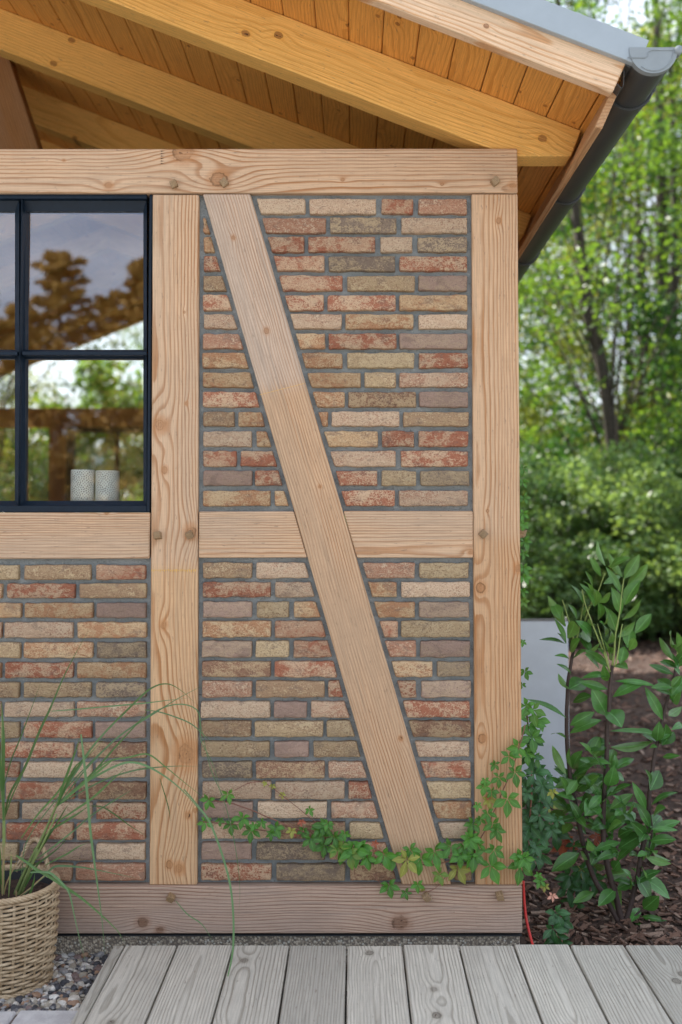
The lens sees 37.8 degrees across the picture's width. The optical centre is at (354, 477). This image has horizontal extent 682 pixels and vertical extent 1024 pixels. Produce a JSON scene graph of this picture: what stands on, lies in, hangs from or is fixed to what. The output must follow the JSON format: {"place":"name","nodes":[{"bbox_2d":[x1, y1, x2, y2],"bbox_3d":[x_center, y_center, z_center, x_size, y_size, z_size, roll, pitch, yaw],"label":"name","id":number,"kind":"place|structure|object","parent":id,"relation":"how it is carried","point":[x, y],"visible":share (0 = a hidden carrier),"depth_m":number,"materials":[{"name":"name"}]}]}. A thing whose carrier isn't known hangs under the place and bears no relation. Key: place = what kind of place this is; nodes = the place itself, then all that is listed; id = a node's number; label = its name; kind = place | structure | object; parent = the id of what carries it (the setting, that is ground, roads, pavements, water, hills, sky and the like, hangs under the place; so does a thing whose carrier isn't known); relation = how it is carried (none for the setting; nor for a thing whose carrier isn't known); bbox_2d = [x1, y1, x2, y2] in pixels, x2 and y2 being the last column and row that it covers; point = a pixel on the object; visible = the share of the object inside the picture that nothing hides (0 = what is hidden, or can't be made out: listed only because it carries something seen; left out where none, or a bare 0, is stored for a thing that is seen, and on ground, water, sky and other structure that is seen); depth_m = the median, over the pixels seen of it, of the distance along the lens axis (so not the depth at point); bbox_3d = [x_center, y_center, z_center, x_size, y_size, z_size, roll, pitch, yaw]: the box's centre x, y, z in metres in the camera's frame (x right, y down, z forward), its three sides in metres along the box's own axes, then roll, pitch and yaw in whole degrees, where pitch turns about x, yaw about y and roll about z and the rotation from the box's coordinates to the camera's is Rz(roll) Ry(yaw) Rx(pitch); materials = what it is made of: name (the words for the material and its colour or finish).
{"place":"outdoors","nodes":[
{"label":"outdoors","id":0,"kind":"place"},
{"bbox_2d":[0,1010,76,1023],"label":"sett path","id":1,"kind":"structure","parent":0,"point":[37,1017],"depth_m":2.64,"materials":[{"name":"grey stone"}]},
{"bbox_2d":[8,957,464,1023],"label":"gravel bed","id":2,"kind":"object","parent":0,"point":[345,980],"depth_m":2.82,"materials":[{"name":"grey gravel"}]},
{"bbox_2d":[0,951,108,1014],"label":"pebbles","id":3,"kind":"object","parent":2,"relation":"on","point":[67,985],"visible":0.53,"depth_m":2.82,"materials":[{"name":"gravel"}]},
{"bbox_2d":[0,837,59,999],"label":"wicker basket","id":4,"kind":"object","parent":3,"relation":"on","point":[39,901],"visible":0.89,"depth_m":2.79,"materials":[{"name":"wicker"}]},
{"bbox_2d":[0,637,239,976],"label":"ornamental grass","id":5,"kind":"object","parent":4,"relation":"in","point":[27,873],"depth_m":2.87,"materials":[{"name":"green plant"}]},
{"bbox_2d":[0,0,681,513],"label":"sky","id":6,"kind":"structure","parent":0,"point":[65,366],"materials":[{"name":"white"}]},
{"bbox_2d":[520,616,681,948],"bbox_3d":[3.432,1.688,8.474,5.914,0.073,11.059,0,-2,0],"label":"bark mulch","id":7,"kind":"object","parent":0,"point":[658,936],"visible":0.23,"depth_m":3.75,"materials":[{"name":"brown wood"}]},
{"bbox_2d":[521,619,567,791],"bbox_3d":[0.815,1.182,4.976,0.506,0.951,0.083,0,-2,0],"label":"garden screen","id":8,"kind":"object","parent":7,"relation":"on","point":[540,659],"visible":0.2,"depth_m":4.94,"materials":[{"name":"paint"}]},
{"bbox_2d":[542,904,572,944],"bbox_3d":[0.623,1.393,3.046,0.101,0.167,0.051,0,-2,0],"label":"creeper seedling","id":9,"kind":"object","parent":7,"relation":"on","point":[563,924],"visible":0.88,"depth_m":3.05,"materials":[{"name":"green plant"}]},
{"bbox_2d":[519,444,618,621],"bbox_3d":[1.874,0.736,11.827,2.678,2.307,2.670,0,-2,0],"label":"hedge shrub","id":10,"kind":"object","parent":7,"relation":"on","point":[550,495],"visible":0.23,"depth_m":11.59,"materials":[{"name":"green plant"}]},
{"bbox_2d":[551,822,607,911],"bbox_3d":[0.753,1.347,3.433,0.242,0.338,0.100,0,-2,0],"label":"creeper seedling","id":11,"kind":"object","parent":7,"relation":"on","point":[571,885],"visible":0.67,"depth_m":3.42,"materials":[{"name":"green plant"}]},
{"bbox_2d":[520,456,642,618],"bbox_3d":[2.474,0.852,13.205,3.199,2.276,3.136,0,-2,0],"label":"hedge shrub","id":12,"kind":"object","parent":7,"relation":"on","point":[564,463],"visible":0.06,"depth_m":12.49,"materials":[{"name":"green plant"}]},
{"bbox_2d":[518,0,681,536],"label":"leafy tree","id":13,"kind":"object","parent":7,"relation":"on","point":[591,326],"visible":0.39,"depth_m":13.80,"materials":[{"name":"green plant"}]},
{"bbox_2d":[520,440,681,633],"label":"hedge shrub","id":14,"kind":"object","parent":7,"relation":"on","point":[594,492],"visible":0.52,"depth_m":11.25,"materials":[{"name":"green plant"}]},
{"bbox_2d":[520,529,681,650],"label":"hedge shrub","id":15,"kind":"object","parent":7,"relation":"on","point":[543,577],"visible":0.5,"depth_m":10.60,"materials":[{"name":"green plant"}]},
{"bbox_2d":[527,541,681,925],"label":"laurel shrub","id":16,"kind":"object","parent":7,"relation":"on","point":[632,833],"visible":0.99,"depth_m":3.32,"materials":[{"name":"green plant"}]},
{"bbox_2d":[549,418,681,593],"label":"hedge shrub","id":17,"kind":"object","parent":7,"relation":"on","point":[644,456],"visible":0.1,"depth_m":13.12,"materials":[{"name":"green plant"}]},
{"bbox_2d":[601,480,681,634],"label":"hedge shrub","id":18,"kind":"object","parent":7,"relation":"on","point":[667,525],"visible":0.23,"depth_m":11.40,"materials":[{"name":"green plant"}]},
{"bbox_2d":[602,527,681,645],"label":"hedge shrub","id":19,"kind":"object","parent":7,"relation":"on","point":[672,570],"visible":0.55,"depth_m":10.58,"materials":[{"name":"green plant"}]},
{"bbox_2d":[658,479,681,582],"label":"hedge shrub","id":20,"kind":"object","parent":7,"relation":"on","point":[671,508],"visible":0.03,"depth_m":13.84,"materials":[{"name":"green plant"}]},
{"label":"ground","id":21,"kind":"structure","parent":0,"visible":0},
{"bbox_2d":[0,474,30,512],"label":"hedge shrub","id":22,"kind":"object","parent":21,"relation":"on","point":[5,496],"visible":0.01,"depth_m":12.70,"materials":[{"name":"green plant"}]},
{"bbox_2d":[0,365,58,466],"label":"leafy tree","id":23,"kind":"object","parent":21,"relation":"on","point":[6,449],"visible":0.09,"depth_m":27.91,"materials":[{"name":"green plant"}]},
{"bbox_2d":[0,451,124,512],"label":"hedge shrub","id":24,"kind":"object","parent":21,"relation":"on","point":[33,491],"visible":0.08,"depth_m":12.64,"materials":[{"name":"green plant"}]},
{"bbox_2d":[0,329,141,512],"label":"leafy tree","id":25,"kind":"object","parent":21,"relation":"on","point":[9,388],"visible":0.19,"depth_m":21.35,"materials":[{"name":"green plant"}]},
{"bbox_2d":[19,433,142,512],"bbox_3d":[-3.458,0.664,14.143,3.027,2.652,3.149,0,-2,0],"label":"hedge shrub","id":26,"kind":"object","parent":21,"relation":"on","point":[128,470],"visible":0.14,"depth_m":13.92,"materials":[{"name":"green plant"}]},
{"bbox_2d":[37,483,150,512],"bbox_3d":[-2.877,0.977,12.399,2.744,1.931,2.524,0,-2,0],"label":"hedge shrub","id":27,"kind":"object","parent":21,"relation":"on","point":[139,498],"visible":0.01,"depth_m":11.98,"materials":[{"name":"green plant"}]},
{"bbox_2d":[103,324,142,500],"bbox_3d":[-4.329,-2.948,28.134,5.758,11.455,6.017,1,-3,-27],"label":"leafy tree","id":28,"kind":"object","parent":21,"relation":"on","point":[136,334],"visible":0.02,"depth_m":28.20,"materials":[{"name":"green plant"}]},
{"bbox_2d":[0,0,681,956],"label":"timber house","id":29,"kind":"structure","parent":21,"relation":"on","point":[304,240],"depth_m":3.09,"materials":[{"name":"brown wood"}]},
{"bbox_2d":[0,194,152,511],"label":"window","id":30,"kind":"structure","parent":29,"relation":"in","point":[21,205],"depth_m":3.13,"materials":[{"name":"metal"}]},
{"bbox_2d":[70,469,94,500],"bbox_3d":[-0.872,0.026,3.193,0.075,0.104,0.075,0,-2,0],"label":"candle lantern","id":31,"kind":"object","parent":29,"relation":"on","point":[82,484],"visible":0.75,"depth_m":3.16,"materials":[{"name":"ceramic"}]},
{"bbox_2d":[67,427,142,512],"bbox_3d":[-2.407,-0.015,9.958,0.918,0.978,0.060,0,-2,0],"label":"rear window","id":32,"kind":"structure","parent":29,"relation":"in","point":[71,448],"depth_m":9.95,"materials":[{"name":"brown glass"}]},
{"bbox_2d":[95,470,119,500],"bbox_3d":[-0.792,0.028,3.193,0.075,0.101,0.075,0,-2,0],"label":"candle lantern","id":33,"kind":"object","parent":29,"relation":"on","point":[107,483],"visible":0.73,"depth_m":3.16,"materials":[{"name":"ceramic"}]},
{"bbox_2d":[197,725,557,901],"bbox_3d":[0.068,1.015,3.009,1.095,0.527,0.052,0,-2,0],"label":"creeper vine","id":34,"kind":"object","parent":29,"relation":"attached to","point":[351,854],"visible":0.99,"depth_m":3.01,"materials":[{"name":"plant"}]},
{"bbox_2d":[522,880,533,944],"bbox_3d":[0.538,1.350,3.039,0.012,0.201,0.111,1,-2,-16],"label":"garden cable","id":35,"kind":"object","parent":29,"relation":"attached to","point":[525,913],"visible":0.69,"depth_m":3.07,"materials":[{"name":"plastic"}]},
{"bbox_2d":[519,464,564,873],"bbox_3d":[0.572,0.597,3.118,0.160,1.281,0.131,0,-2,0],"label":"creeper clump","id":36,"kind":"object","parent":29,"relation":"attached to","point":[534,826],"visible":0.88,"depth_m":3.08,"materials":[{"name":"green plant"}]},
{"bbox_2d":[0,337,681,542],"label":"woodland","id":37,"kind":"object","parent":21,"relation":"on","point":[108,377],"visible":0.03,"depth_m":40.01,"materials":[{"name":"green plant"}]},
{"bbox_2d":[71,945,681,1023],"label":"wooden deck","id":38,"kind":"structure","parent":21,"relation":"on","point":[532,984],"depth_m":2.71,"materials":[{"name":"grey wood"}]},
{"bbox_2d":[518,169,646,459],"bbox_3d":[3.454,-5.463,27.619,9.266,16.536,8.286,0,-2,0],"label":"leafy tree","id":39,"kind":"object","parent":21,"relation":"on","point":[580,338],"visible":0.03,"depth_m":26.24,"materials":[{"name":"green plant"}]},
{"bbox_2d":[518,0,681,508],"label":"leafy tree","id":40,"kind":"object","parent":21,"relation":"on","point":[666,384],"visible":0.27,"depth_m":17.30,"materials":[{"name":"green plant"}]},
{"bbox_2d":[518,7,681,507],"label":"leafy tree","id":41,"kind":"object","parent":21,"relation":"on","point":[636,400],"visible":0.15,"depth_m":20.59,"materials":[{"name":"green plant"}]},
{"bbox_2d":[518,80,681,494],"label":"leafy tree","id":42,"kind":"object","parent":21,"relation":"on","point":[614,202],"visible":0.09,"depth_m":22.90,"materials":[{"name":"green plant"}]},
{"bbox_2d":[538,23,681,460],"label":"leafy tree","id":43,"kind":"object","parent":21,"relation":"on","point":[649,350],"visible":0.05,"depth_m":27.67,"materials":[{"name":"green plant"}]},
{"bbox_2d":[608,3,681,452],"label":"leafy tree","id":44,"kind":"object","parent":21,"relation":"on","point":[679,193],"visible":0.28,"depth_m":19.73,"materials":[{"name":"green plant"}]}
]}

